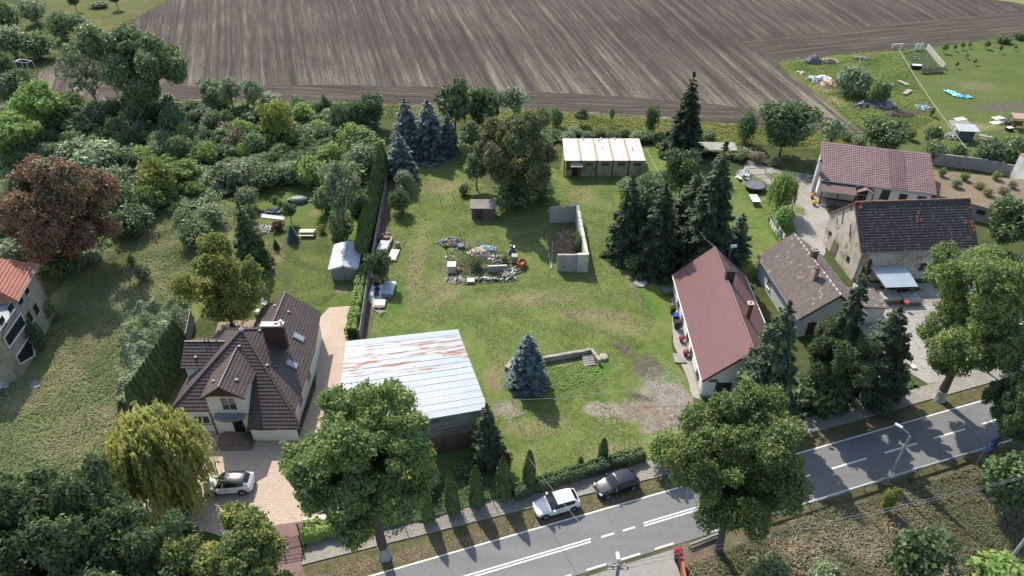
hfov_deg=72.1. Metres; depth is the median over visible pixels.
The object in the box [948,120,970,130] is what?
concrete pad
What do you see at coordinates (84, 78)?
sparse tree
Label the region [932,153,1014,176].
boundary wall
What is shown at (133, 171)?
shrub
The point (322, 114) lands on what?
tree
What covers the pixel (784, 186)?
weeping willow
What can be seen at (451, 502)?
thuja
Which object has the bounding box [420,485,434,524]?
thuja
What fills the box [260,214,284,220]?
tarp strip
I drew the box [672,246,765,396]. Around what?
white house
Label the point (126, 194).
shrub
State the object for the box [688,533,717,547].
guardrail end
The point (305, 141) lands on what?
shrub
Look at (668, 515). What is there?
road marking
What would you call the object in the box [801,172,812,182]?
clutter
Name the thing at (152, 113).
broadleaf tree
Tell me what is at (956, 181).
shrub
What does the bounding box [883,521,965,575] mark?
shrub
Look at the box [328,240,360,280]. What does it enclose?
garden shed
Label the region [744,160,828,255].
yard path
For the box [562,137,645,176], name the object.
panel building
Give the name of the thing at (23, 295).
house
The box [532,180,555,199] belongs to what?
shrub
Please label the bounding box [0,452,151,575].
maple tree
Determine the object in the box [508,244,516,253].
scrap pile
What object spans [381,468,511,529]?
hedge
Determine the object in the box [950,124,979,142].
shelter
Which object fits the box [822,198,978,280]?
tiled barn
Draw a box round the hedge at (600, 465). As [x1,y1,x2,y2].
[511,447,646,501]
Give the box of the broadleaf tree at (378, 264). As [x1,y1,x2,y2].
[362,248,392,281]
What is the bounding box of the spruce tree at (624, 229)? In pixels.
[598,175,644,270]
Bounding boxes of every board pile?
[468,275,505,282]
[497,269,521,279]
[733,147,760,152]
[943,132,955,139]
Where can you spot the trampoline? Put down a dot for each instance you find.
(755, 186)
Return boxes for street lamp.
[883,423,910,485]
[1011,538,1023,555]
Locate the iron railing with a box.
[296,519,327,533]
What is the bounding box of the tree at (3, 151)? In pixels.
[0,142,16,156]
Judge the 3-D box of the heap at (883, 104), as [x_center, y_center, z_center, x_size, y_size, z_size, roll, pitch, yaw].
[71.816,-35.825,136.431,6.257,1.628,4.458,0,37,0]
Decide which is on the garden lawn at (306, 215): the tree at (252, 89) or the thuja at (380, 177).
the thuja at (380, 177)
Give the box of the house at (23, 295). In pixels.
[0,259,55,382]
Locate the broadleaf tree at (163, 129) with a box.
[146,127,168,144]
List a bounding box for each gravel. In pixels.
[491,397,526,424]
[592,363,692,438]
[905,320,940,372]
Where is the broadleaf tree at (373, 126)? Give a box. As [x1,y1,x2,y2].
[365,122,381,132]
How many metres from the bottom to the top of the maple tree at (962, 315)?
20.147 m
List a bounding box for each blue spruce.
[285,225,299,244]
[386,133,419,183]
[389,97,416,159]
[408,98,453,167]
[408,122,419,157]
[440,112,462,159]
[502,334,549,399]
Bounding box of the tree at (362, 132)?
[345,128,377,144]
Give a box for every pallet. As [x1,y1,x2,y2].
[466,278,475,283]
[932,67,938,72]
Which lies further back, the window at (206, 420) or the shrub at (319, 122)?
the shrub at (319, 122)
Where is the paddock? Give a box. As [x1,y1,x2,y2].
[894,37,1023,162]
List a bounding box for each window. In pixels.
[0,315,8,330]
[7,302,16,317]
[19,297,24,306]
[25,286,30,296]
[26,310,34,322]
[33,302,40,316]
[193,415,212,424]
[219,397,238,409]
[298,393,304,410]
[306,369,311,385]
[585,162,593,166]
[601,162,609,166]
[617,162,625,166]
[633,162,641,166]
[695,367,699,380]
[713,382,731,391]
[765,277,771,290]
[878,190,890,199]
[918,263,927,270]
[976,209,985,214]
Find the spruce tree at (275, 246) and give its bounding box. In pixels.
[273,238,280,250]
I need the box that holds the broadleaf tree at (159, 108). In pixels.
[155,103,184,115]
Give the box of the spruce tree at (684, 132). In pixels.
[657,72,708,163]
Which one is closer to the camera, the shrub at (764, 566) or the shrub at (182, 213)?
the shrub at (764, 566)
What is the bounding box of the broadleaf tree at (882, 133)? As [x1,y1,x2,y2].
[859,115,912,149]
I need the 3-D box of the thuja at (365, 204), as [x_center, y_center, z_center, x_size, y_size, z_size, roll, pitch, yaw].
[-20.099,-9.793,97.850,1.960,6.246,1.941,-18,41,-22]
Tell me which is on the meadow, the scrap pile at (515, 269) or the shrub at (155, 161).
the shrub at (155, 161)
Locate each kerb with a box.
[301,473,666,564]
[805,373,1020,433]
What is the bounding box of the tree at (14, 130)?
[0,109,43,145]
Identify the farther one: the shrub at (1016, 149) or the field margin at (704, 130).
the field margin at (704, 130)
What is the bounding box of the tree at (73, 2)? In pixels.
[66,0,78,11]
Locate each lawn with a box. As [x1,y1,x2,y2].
[225,178,371,340]
[358,140,797,512]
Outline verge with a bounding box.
[302,383,988,575]
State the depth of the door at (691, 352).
78.40 m
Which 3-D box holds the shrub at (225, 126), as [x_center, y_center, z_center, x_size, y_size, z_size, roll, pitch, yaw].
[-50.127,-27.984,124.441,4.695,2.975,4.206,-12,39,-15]
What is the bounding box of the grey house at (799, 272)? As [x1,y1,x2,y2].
[756,232,889,336]
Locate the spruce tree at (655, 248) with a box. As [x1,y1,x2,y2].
[628,183,681,285]
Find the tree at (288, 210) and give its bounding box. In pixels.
[281,202,296,222]
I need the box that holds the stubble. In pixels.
[1000,0,1023,4]
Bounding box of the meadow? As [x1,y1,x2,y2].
[0,179,236,501]
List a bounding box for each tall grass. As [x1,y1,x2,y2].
[688,465,1023,575]
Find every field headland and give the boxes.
[97,84,859,130]
[739,11,1023,59]
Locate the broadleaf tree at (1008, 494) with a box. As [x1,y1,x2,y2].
[979,449,1023,513]
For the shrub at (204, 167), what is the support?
on the ground at (800, 160)
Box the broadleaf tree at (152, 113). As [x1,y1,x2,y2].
[144,103,159,120]
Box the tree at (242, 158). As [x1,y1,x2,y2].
[237,156,261,165]
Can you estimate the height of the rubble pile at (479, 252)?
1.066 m
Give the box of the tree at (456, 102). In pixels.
[433,76,473,135]
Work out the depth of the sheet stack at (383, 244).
96.14 m
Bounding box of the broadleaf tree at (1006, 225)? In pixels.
[986,192,1023,246]
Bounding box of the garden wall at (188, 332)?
[184,310,194,339]
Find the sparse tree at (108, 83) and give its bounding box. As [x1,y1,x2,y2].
[100,64,118,98]
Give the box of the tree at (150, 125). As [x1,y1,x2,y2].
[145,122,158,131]
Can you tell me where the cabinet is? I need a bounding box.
[447,261,456,274]
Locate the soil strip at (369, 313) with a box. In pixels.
[362,176,398,338]
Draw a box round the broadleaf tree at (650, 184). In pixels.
[635,168,676,225]
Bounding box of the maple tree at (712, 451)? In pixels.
[660,374,816,556]
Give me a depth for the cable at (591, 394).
73.19 m
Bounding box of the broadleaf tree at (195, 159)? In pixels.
[183,151,204,164]
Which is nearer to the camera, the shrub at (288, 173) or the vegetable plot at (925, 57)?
the shrub at (288, 173)
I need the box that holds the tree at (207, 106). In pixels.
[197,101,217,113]
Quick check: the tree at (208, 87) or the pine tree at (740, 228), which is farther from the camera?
the tree at (208, 87)
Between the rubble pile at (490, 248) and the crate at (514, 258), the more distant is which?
the rubble pile at (490, 248)
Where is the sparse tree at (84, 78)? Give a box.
[51,37,109,104]
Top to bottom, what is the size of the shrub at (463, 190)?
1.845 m
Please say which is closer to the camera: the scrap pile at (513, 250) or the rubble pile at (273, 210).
the scrap pile at (513, 250)
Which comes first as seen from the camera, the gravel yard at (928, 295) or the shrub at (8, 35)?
the gravel yard at (928, 295)
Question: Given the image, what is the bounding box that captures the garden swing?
[1006,112,1023,125]
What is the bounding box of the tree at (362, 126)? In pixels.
[356,125,374,131]
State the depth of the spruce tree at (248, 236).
90.26 m
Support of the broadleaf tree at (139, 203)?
on the meadow
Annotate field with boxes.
[30,0,1023,132]
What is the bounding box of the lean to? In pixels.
[868,266,917,294]
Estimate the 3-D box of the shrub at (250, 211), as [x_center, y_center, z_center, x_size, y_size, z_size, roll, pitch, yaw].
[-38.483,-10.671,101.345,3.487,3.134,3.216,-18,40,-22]
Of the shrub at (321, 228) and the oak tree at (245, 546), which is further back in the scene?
the shrub at (321, 228)
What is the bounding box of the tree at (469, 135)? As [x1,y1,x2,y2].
[459,119,481,154]
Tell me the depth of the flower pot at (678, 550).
58.55 m
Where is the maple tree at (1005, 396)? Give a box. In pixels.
[981,358,1023,464]
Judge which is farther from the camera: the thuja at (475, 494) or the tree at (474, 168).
the tree at (474, 168)
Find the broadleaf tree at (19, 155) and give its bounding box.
[7,146,35,165]
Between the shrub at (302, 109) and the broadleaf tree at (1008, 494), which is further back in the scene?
the shrub at (302, 109)
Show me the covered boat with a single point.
(299, 199)
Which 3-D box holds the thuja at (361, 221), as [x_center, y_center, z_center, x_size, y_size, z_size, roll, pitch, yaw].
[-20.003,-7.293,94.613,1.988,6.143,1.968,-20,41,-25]
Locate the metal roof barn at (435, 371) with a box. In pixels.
[341,329,485,463]
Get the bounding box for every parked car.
[204,470,255,496]
[532,488,580,519]
[593,468,639,499]
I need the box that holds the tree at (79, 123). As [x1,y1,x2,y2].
[60,112,92,132]
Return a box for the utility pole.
[608,552,629,575]
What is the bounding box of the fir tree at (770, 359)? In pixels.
[725,300,799,415]
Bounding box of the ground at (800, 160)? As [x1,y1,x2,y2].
[0,0,1023,575]
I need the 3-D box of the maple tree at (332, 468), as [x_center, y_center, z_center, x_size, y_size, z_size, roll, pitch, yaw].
[-11.184,15.302,53.439,11.883,19.481,12.139,0,37,0]
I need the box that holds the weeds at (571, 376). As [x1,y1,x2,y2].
[546,361,602,391]
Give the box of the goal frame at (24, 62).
[15,59,35,70]
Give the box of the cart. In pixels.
[911,64,922,68]
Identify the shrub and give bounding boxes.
[0,0,24,26]
[0,19,28,58]
[0,49,16,87]
[0,67,36,92]
[0,157,14,167]
[0,237,28,261]
[5,135,39,152]
[14,28,58,59]
[16,0,46,24]
[16,115,32,120]
[19,113,39,120]
[24,316,48,350]
[30,141,55,156]
[32,128,53,142]
[40,96,79,133]
[41,127,61,142]
[42,9,74,39]
[43,300,55,321]
[44,250,85,279]
[49,151,66,159]
[52,135,88,158]
[57,130,86,143]
[62,90,84,106]
[63,10,87,36]
[63,142,83,161]
[66,137,132,170]
[78,98,108,124]
[81,124,102,135]
[84,134,106,143]
[86,1,107,8]
[86,126,109,139]
[101,164,133,182]
[103,115,133,135]
[104,179,142,213]
[105,95,129,117]
[107,130,131,146]
[107,198,155,237]
[117,103,147,123]
[119,128,144,145]
[125,253,136,266]
[126,164,136,175]
[127,320,140,333]
[128,143,155,158]
[132,263,151,281]
[133,149,159,167]
[133,200,157,221]
[135,156,176,197]
[136,184,165,211]
[138,130,150,142]
[144,129,171,145]
[145,140,165,156]
[151,152,170,191]
[156,110,186,137]
[159,105,186,122]
[163,134,192,159]
[168,201,183,212]
[168,488,197,516]
[169,122,198,144]
[169,184,179,193]
[170,207,193,223]
[173,216,211,250]
[178,179,207,196]
[182,170,214,187]
[183,99,203,110]
[183,164,212,178]
[185,110,201,121]
[186,107,205,117]
[190,136,219,161]
[192,127,213,142]
[193,139,219,164]
[195,201,227,224]
[198,109,221,128]
[208,127,226,141]
[210,142,236,163]
[214,96,237,109]
[215,121,233,130]
[216,108,234,126]
[217,157,255,187]
[219,109,238,118]
[219,136,229,144]
[222,178,238,186]
[223,156,241,164]
[225,126,252,149]
[226,117,256,137]
[231,185,259,206]
[231,203,256,224]
[233,141,254,157]
[237,131,272,153]
[243,430,251,439]
[248,162,283,189]
[252,123,262,134]
[253,90,282,108]
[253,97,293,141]
[261,129,287,140]
[264,151,281,163]
[265,137,285,148]
[269,142,292,154]
[270,159,291,182]
[271,195,277,201]
[271,220,284,231]
[278,149,301,161]
[279,130,300,145]
[280,103,295,116]
[280,158,298,183]
[286,121,301,129]
[288,151,328,187]
[289,95,305,108]
[290,143,323,168]
[291,101,314,119]
[292,124,317,145]
[296,133,320,155]
[303,119,328,128]
[308,112,325,121]
[311,100,326,113]
[313,124,323,139]
[313,185,331,215]
[316,124,340,140]
[317,136,341,149]
[317,224,325,232]
[320,98,334,107]
[321,93,328,107]
[321,141,346,163]
[326,210,354,241]
[327,102,352,129]
[329,158,367,182]
[331,235,342,243]
[335,121,359,143]
[340,97,365,126]
[340,147,358,166]
[341,139,355,154]
[346,142,376,171]
[350,133,384,149]
[387,185,409,212]
[393,167,416,190]
[428,471,439,495]
[454,457,480,480]
[457,182,470,194]
[467,255,482,268]
[491,184,537,213]
[500,449,513,468]
[501,254,506,261]
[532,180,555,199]
[550,129,562,138]
[551,106,563,127]
[557,131,575,141]
[567,126,581,135]
[573,230,579,238]
[574,234,581,250]
[580,131,592,137]
[594,127,605,137]
[606,130,621,137]
[616,175,637,195]
[617,127,632,137]
[623,253,639,269]
[629,130,644,140]
[641,129,654,141]
[645,103,660,131]
[647,427,680,467]
[655,132,668,139]
[658,168,671,185]
[703,129,716,139]
[732,148,747,160]
[736,108,758,143]
[746,551,792,575]
[748,151,765,163]
[767,156,781,165]
[772,204,795,226]
[789,371,855,418]
[808,555,845,575]
[834,65,876,96]
[841,131,853,139]
[851,134,868,144]
[866,90,879,102]
[871,80,894,101]
[880,486,900,510]
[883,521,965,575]
[907,126,917,139]
[922,124,944,142]
[923,137,947,159]
[929,106,935,115]
[938,167,948,175]
[946,142,970,156]
[950,177,962,187]
[959,172,970,179]
[965,546,1023,575]
[972,134,1010,161]
[972,180,986,188]
[978,469,1000,491]
[982,187,994,195]
[991,171,1002,178]
[996,33,1012,43]
[996,185,1011,193]
[1001,134,1023,164]
[1006,180,1018,188]
[1011,31,1023,40]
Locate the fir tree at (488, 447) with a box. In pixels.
[466,402,506,478]
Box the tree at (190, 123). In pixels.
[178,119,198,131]
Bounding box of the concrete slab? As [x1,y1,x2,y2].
[487,264,506,272]
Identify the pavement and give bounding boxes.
[302,460,666,563]
[801,361,1023,432]
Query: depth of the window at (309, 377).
74.86 m
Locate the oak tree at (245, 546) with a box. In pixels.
[156,500,296,575]
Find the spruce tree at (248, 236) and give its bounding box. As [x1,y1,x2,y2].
[231,200,274,275]
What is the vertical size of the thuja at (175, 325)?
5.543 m
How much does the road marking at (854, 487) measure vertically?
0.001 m
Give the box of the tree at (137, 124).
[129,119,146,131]
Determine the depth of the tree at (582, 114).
127.41 m
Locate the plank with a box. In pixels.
[546,234,550,268]
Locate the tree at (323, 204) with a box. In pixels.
[309,190,331,215]
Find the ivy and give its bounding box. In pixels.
[113,297,191,402]
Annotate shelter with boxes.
[698,142,736,151]
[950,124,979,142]
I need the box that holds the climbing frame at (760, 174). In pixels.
[746,167,771,180]
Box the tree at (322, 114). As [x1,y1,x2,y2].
[319,107,329,118]
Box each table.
[299,229,315,236]
[661,287,672,296]
[749,194,760,205]
[977,134,991,139]
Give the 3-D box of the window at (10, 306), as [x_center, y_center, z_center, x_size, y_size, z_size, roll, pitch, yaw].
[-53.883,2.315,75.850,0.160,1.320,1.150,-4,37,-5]
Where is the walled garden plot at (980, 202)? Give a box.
[930,170,1023,223]
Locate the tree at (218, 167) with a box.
[207,161,226,179]
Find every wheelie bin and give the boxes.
[670,305,676,314]
[673,313,679,321]
[674,319,680,328]
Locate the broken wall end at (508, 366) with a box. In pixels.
[505,356,513,370]
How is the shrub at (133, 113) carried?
on the ground at (800, 160)
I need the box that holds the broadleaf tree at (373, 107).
[360,91,384,124]
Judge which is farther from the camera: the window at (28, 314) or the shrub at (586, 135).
the shrub at (586, 135)
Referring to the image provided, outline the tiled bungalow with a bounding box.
[810,142,936,206]
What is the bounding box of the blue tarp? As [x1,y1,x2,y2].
[944,89,973,97]
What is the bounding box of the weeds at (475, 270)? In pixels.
[446,246,519,284]
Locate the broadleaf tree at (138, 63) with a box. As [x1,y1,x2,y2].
[71,21,189,122]
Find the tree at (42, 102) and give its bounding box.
[4,76,70,128]
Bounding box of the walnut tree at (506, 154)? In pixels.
[471,105,559,193]
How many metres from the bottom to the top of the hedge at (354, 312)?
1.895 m
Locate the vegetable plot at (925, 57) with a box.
[903,49,940,71]
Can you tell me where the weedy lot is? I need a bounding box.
[778,50,938,146]
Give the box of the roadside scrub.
[580,441,1023,575]
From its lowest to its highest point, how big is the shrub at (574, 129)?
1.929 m
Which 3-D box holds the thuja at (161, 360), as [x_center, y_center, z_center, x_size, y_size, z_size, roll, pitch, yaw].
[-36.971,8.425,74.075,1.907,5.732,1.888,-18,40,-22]
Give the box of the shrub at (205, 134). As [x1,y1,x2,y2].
[192,127,213,142]
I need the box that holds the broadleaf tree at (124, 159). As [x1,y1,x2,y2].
[106,151,140,171]
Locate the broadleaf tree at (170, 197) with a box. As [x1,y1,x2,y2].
[155,190,177,206]
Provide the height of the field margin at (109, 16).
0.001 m
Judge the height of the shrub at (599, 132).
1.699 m
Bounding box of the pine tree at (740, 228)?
[731,213,752,265]
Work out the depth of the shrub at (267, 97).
131.12 m
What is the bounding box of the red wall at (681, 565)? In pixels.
[678,554,685,575]
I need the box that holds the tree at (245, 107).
[234,102,252,114]
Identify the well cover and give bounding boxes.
[634,279,646,287]
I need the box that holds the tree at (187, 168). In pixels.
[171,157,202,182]
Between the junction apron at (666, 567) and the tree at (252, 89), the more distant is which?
the tree at (252, 89)
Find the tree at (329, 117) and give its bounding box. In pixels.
[323,107,350,122]
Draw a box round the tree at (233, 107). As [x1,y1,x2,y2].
[227,103,250,110]
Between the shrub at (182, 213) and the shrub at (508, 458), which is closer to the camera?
the shrub at (508, 458)
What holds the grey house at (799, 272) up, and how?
on the ground at (800, 160)
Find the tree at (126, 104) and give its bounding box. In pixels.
[118,95,132,109]
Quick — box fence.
[382,487,514,528]
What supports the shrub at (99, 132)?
on the ground at (800, 160)
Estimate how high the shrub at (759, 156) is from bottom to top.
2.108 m
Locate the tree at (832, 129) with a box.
[818,117,852,142]
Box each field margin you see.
[18,0,167,52]
[142,101,873,148]
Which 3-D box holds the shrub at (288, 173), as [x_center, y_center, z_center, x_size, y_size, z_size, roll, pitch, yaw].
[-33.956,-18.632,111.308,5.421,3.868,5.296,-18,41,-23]
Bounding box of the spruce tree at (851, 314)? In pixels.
[797,259,872,420]
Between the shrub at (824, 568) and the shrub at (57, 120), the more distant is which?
the shrub at (57, 120)
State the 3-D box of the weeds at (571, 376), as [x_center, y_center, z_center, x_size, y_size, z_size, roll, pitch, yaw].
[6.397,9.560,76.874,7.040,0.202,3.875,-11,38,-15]
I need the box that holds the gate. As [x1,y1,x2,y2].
[284,534,302,547]
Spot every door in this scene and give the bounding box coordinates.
[232,420,245,431]
[332,268,344,280]
[343,268,355,279]
[476,210,482,218]
[572,167,577,175]
[689,345,693,360]
[804,322,816,335]
[830,238,838,257]
[856,191,867,200]
[859,266,873,279]
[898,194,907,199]
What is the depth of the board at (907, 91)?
141.49 m
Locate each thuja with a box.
[124,386,145,412]
[128,381,151,413]
[131,376,152,408]
[135,371,159,402]
[137,367,164,403]
[141,362,165,402]
[144,357,169,397]
[147,353,171,394]
[151,348,174,388]
[154,343,177,382]
[157,338,181,377]
[160,334,182,372]
[164,329,182,360]
[167,324,183,351]
[170,320,187,342]
[354,231,368,264]
[356,223,370,252]
[357,214,371,248]
[361,198,375,233]
[361,207,374,239]
[362,215,372,244]
[366,182,378,216]
[366,190,377,222]
[368,199,376,227]
[370,174,381,204]
[371,166,382,198]
[371,182,379,209]
[375,166,383,192]
[376,149,387,184]
[378,142,388,171]
[379,150,388,180]
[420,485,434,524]
[443,470,460,516]
[467,465,484,508]
[494,455,511,500]
[522,449,536,484]
[577,456,583,463]
[597,437,608,457]
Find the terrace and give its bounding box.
[216,320,255,332]
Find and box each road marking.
[370,400,980,575]
[464,538,590,575]
[475,541,590,575]
[586,563,605,570]
[621,553,639,559]
[643,507,694,523]
[644,509,696,525]
[655,543,673,549]
[712,450,973,531]
[832,458,866,468]
[884,443,916,452]
[934,428,964,438]
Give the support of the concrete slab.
on the lawn at (655, 350)
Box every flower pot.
[673,547,683,561]
[679,334,684,341]
[683,349,689,356]
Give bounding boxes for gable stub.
[1009,153,1023,179]
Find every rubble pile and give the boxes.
[254,224,273,234]
[259,207,282,213]
[367,297,382,303]
[435,236,464,247]
[445,274,466,283]
[466,247,490,257]
[478,244,495,251]
[488,254,507,259]
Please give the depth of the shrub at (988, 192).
103.39 m
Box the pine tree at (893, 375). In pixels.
[846,305,914,416]
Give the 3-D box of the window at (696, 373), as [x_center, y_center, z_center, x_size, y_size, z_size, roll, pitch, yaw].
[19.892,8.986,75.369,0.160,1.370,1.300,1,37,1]
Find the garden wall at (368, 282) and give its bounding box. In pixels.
[358,155,388,339]
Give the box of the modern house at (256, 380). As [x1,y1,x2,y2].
[170,292,321,450]
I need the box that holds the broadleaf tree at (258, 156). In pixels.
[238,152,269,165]
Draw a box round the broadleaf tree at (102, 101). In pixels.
[99,99,111,111]
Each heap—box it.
[553,231,579,254]
[803,54,821,64]
[806,75,832,83]
[819,79,836,87]
[820,57,836,63]
[849,56,870,60]
[851,100,869,108]
[866,99,897,109]
[883,109,915,117]
[914,104,929,110]
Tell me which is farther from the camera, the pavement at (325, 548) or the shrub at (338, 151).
the shrub at (338, 151)
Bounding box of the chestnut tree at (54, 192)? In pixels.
[0,153,128,268]
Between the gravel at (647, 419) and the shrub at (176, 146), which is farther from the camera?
the shrub at (176, 146)
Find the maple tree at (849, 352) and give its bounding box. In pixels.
[807,313,884,386]
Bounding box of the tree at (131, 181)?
[124,178,136,187]
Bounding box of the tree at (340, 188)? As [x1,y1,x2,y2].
[316,159,360,239]
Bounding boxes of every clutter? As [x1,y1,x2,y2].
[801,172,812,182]
[999,119,1014,126]
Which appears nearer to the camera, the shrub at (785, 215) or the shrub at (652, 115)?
the shrub at (785, 215)
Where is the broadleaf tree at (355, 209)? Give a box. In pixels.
[348,184,369,222]
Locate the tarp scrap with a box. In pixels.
[735,169,752,184]
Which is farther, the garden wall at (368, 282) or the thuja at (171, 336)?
the garden wall at (368, 282)
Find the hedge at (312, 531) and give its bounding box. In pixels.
[300,517,338,543]
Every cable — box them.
[490,377,689,400]
[525,453,612,558]
[623,476,1023,564]
[629,478,1022,567]
[898,48,964,145]
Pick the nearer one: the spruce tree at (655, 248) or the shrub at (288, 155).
the spruce tree at (655, 248)
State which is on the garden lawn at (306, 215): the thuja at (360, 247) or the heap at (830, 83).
the thuja at (360, 247)
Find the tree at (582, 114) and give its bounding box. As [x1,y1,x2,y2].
[574,107,588,124]
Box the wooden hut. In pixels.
[470,199,495,218]
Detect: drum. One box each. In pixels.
[377,234,381,241]
[384,235,389,240]
[395,241,399,247]
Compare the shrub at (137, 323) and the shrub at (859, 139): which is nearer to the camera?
the shrub at (137, 323)
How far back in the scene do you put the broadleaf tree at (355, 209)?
97.17 m
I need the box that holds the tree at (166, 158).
[159,153,177,163]
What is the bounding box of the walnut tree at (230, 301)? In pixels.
[167,229,268,327]
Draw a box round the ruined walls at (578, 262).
[549,204,588,271]
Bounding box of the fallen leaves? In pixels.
[312,484,655,575]
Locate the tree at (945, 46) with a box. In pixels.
[941,43,948,51]
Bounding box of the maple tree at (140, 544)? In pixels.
[52,493,205,575]
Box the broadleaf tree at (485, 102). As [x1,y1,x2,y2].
[467,85,504,125]
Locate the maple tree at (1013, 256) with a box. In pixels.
[974,249,1023,318]
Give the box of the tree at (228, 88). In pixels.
[216,76,241,106]
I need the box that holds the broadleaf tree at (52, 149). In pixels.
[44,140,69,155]
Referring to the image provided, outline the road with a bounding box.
[369,401,1009,575]
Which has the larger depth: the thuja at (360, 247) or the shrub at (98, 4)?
the shrub at (98, 4)
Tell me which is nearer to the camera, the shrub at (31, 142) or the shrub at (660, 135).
the shrub at (31, 142)
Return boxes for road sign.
[976,436,999,464]
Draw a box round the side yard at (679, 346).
[671,298,701,399]
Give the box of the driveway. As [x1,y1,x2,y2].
[139,306,349,536]
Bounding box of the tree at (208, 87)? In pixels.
[195,78,219,109]
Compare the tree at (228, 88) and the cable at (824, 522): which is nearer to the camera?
the cable at (824, 522)
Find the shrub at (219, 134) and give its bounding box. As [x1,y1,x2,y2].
[208,127,226,141]
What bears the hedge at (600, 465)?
on the lawn at (655, 350)
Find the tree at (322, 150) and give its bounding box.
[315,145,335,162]
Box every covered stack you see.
[877,289,902,303]
[899,292,922,305]
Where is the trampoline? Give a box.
[745,180,765,192]
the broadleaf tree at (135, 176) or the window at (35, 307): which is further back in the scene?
the broadleaf tree at (135, 176)
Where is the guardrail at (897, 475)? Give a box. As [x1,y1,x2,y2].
[770,439,1015,517]
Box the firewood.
[879,284,923,291]
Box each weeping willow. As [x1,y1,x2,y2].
[98,397,224,526]
[764,168,799,211]
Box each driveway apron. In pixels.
[262,521,305,575]
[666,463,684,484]
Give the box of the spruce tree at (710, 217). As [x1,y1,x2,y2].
[674,141,739,270]
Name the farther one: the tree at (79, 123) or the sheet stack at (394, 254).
the tree at (79, 123)
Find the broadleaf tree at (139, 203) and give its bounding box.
[127,196,153,209]
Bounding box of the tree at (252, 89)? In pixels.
[240,79,264,106]
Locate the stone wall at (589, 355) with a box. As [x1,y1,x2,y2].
[543,348,607,366]
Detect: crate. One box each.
[511,253,517,262]
[516,258,526,269]
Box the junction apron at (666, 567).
[590,549,679,575]
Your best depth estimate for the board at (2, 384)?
75.52 m
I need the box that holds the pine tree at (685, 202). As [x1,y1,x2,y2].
[672,170,704,239]
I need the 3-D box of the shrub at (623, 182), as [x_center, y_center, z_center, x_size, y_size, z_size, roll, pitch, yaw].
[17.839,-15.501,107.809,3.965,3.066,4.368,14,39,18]
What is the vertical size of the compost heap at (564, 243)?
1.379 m
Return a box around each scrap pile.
[489,259,512,263]
[507,266,522,274]
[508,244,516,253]
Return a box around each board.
[0,382,9,388]
[30,379,40,388]
[902,89,911,94]
[953,117,966,120]
[989,120,1003,124]
[991,116,1004,119]
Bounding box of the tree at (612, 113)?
[608,107,615,119]
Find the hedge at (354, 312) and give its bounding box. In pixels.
[343,264,368,337]
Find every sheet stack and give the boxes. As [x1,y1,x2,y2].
[368,284,383,297]
[372,299,385,307]
[376,240,390,253]
[381,281,395,296]
[387,249,399,260]
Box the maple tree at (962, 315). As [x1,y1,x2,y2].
[916,238,1023,402]
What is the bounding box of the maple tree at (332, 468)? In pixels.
[277,376,441,562]
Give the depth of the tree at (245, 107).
129.58 m
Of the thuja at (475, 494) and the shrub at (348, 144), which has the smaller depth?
the thuja at (475, 494)
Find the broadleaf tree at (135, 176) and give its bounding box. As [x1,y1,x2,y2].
[126,161,149,184]
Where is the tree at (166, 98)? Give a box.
[155,93,182,106]
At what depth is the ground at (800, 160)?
107.45 m
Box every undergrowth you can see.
[0,103,379,262]
[540,129,758,157]
[789,368,918,417]
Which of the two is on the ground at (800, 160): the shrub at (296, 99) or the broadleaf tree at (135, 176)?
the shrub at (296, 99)
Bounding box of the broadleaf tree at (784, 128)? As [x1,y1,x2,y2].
[756,98,823,156]
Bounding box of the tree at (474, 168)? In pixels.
[463,152,487,189]
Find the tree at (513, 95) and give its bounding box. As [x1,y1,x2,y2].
[498,85,529,115]
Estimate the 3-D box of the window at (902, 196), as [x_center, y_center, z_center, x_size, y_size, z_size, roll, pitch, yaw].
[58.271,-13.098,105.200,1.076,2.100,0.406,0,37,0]
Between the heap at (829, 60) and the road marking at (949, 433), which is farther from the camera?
the heap at (829, 60)
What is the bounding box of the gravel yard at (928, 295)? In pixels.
[852,282,1023,383]
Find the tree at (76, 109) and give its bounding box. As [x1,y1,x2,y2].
[71,105,83,114]
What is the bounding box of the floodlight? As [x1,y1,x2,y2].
[728,244,736,259]
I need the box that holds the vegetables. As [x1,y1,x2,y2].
[902,49,937,70]
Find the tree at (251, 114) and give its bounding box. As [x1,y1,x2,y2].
[240,107,260,122]
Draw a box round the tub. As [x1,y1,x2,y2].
[457,243,464,249]
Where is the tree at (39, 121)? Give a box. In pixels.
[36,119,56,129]
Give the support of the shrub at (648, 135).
on the ground at (800, 160)
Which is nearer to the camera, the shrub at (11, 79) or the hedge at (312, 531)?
the hedge at (312, 531)
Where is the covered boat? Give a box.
[287,195,307,203]
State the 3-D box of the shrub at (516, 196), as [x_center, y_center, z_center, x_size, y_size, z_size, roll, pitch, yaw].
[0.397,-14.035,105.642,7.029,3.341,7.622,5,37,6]
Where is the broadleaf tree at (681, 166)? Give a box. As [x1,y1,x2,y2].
[662,147,702,197]
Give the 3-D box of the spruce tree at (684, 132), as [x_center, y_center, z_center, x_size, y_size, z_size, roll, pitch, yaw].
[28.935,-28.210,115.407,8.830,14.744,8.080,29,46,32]
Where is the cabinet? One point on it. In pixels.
(452, 268)
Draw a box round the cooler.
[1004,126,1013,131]

